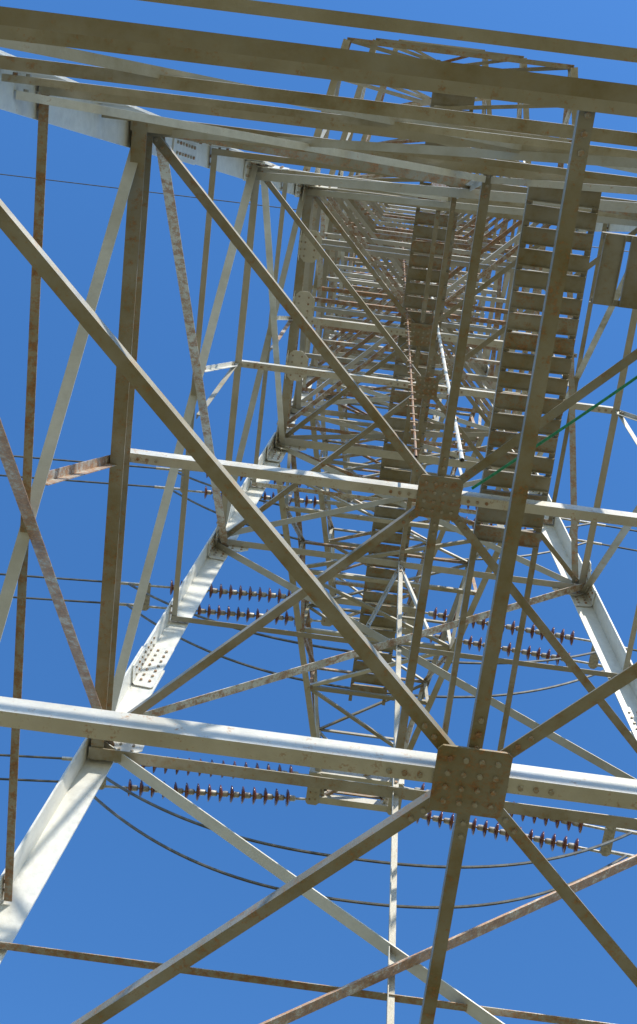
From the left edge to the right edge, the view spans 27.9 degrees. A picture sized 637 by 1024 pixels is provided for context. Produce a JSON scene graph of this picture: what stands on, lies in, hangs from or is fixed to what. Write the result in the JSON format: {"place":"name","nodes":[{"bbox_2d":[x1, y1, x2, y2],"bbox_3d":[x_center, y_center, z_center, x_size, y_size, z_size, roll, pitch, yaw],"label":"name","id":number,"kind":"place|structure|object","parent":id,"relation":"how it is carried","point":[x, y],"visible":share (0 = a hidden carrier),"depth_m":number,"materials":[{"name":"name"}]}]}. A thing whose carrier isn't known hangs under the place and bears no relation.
{"place":"outdoors","nodes":[
{"label":"outdoors","id":0,"kind":"place"},
{"bbox_2d":[0,0,636,1023],"label":"sky","id":1,"kind":"structure","parent":0,"point":[113,890],"materials":[{"name":"blue"}]},
{"bbox_3d":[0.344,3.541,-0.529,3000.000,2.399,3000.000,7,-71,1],"label":"ground","id":2,"kind":"structure","parent":0,"visible":0},
{"bbox_2d":[0,0,636,1023],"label":"transmission tower","id":3,"kind":"structure","parent":2,"relation":"on","point":[460,158],"depth_m":10.22,"materials":[{"name":"metal"}]},
{"bbox_2d":[104,779,305,806],"bbox_3d":[-1.722,4.281,19.517,3.080,0.274,0.274,5,-71,-6],"label":"insulator string","id":4,"kind":"object","parent":3,"relation":"attached to","point":[244,795],"visible":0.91,"depth_m":19.48,"materials":[{"name":"brown ceramic"}]},
{"bbox_2d":[114,756,308,780],"bbox_3d":[-1.673,3.881,19.393,3.080,0.274,0.274,5,-71,-5],"label":"insulator string","id":5,"kind":"object","parent":3,"relation":"attached to","point":[246,765],"visible":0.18,"depth_m":19.38,"materials":[{"name":"brown ceramic"}]},
{"bbox_2d":[149,580,309,603],"bbox_3d":[-1.430,1.419,22.506,3.080,0.274,0.274,5,-71,-6],"label":"insulator string","id":6,"kind":"object","parent":3,"relation":"attached to","point":[251,593],"visible":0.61,"depth_m":22.45,"materials":[{"name":"brown ceramic"}]},
{"bbox_2d":[147,601,320,626],"bbox_3d":[-1.476,1.803,22.629,3.080,0.274,0.274,5,-71,-6],"label":"insulator string","id":7,"kind":"object","parent":3,"relation":"attached to","point":[238,614],"visible":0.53,"depth_m":22.57,"materials":[{"name":"brown ceramic"}]},
{"bbox_2d":[188,486,318,508],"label":"insulator string","id":8,"kind":"object","parent":3,"relation":"attached to","point":[307,501],"visible":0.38,"depth_m":26.10,"materials":[{"name":"brown ceramic"}]},
{"bbox_2d":[190,470,316,487],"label":"insulator string","id":9,"kind":"object","parent":3,"relation":"attached to","point":[241,478],"visible":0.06,"depth_m":25.89,"materials":[{"name":"brown ceramic"}]},
{"bbox_2d":[0,174,636,908],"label":"power line conductors","id":10,"kind":"object","parent":3,"relation":"attached to","point":[324,684],"visible":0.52,"depth_m":19.06,"materials":[{"name":"metal"}]},
{"bbox_2d":[62,467,636,857],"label":"dead end hardware","id":11,"kind":"object","parent":3,"relation":"attached to","point":[608,835],"visible":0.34,"depth_m":22.31,"materials":[{"name":"metal"}]},
{"bbox_2d":[449,516,541,541],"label":"insulator string","id":12,"kind":"object","parent":3,"relation":"attached to","point":[488,524],"visible":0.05,"depth_m":26.06,"materials":[{"name":"brown ceramic"}]},
{"bbox_2d":[404,783,606,832],"bbox_3d":[2.804,4.473,19.307,3.080,0.274,0.274,10,-71,8],"label":"insulator string","id":13,"kind":"object","parent":3,"relation":"attached to","point":[568,824],"visible":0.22,"depth_m":19.12,"materials":[{"name":"brown ceramic"}]},
{"bbox_2d":[425,632,588,666],"bbox_3d":[3.243,2.406,22.574,3.080,0.274,0.274,9,-71,7],"label":"insulator string","id":14,"kind":"object","parent":3,"relation":"attached to","point":[508,649],"visible":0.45,"depth_m":22.48,"materials":[{"name":"brown ceramic"}]},
{"bbox_2d":[425,607,590,645],"bbox_3d":[3.293,2.012,22.453,3.080,0.274,0.274,9,-71,7],"label":"insulator string","id":15,"kind":"object","parent":3,"relation":"attached to","point":[531,631],"visible":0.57,"depth_m":22.36,"materials":[{"name":"brown ceramic"}]},
{"bbox_2d":[416,811,601,855],"bbox_3d":[2.757,4.857,19.443,3.080,0.274,0.274,10,-71,8],"label":"insulator string","id":16,"kind":"object","parent":3,"relation":"attached to","point":[540,840],"visible":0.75,"depth_m":19.36,"materials":[{"name":"brown ceramic"}]},
{"bbox_2d":[460,505,570,520],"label":"insulator string","id":17,"kind":"object","parent":3,"relation":"attached to","point":[567,519],"visible":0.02,"depth_m":25.75,"materials":[{"name":"brown ceramic"}]},
{"bbox_2d":[471,376,636,489],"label":"green rope","id":18,"kind":"object","parent":3,"relation":"attached to","point":[561,429],"visible":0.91,"depth_m":10.05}
]}

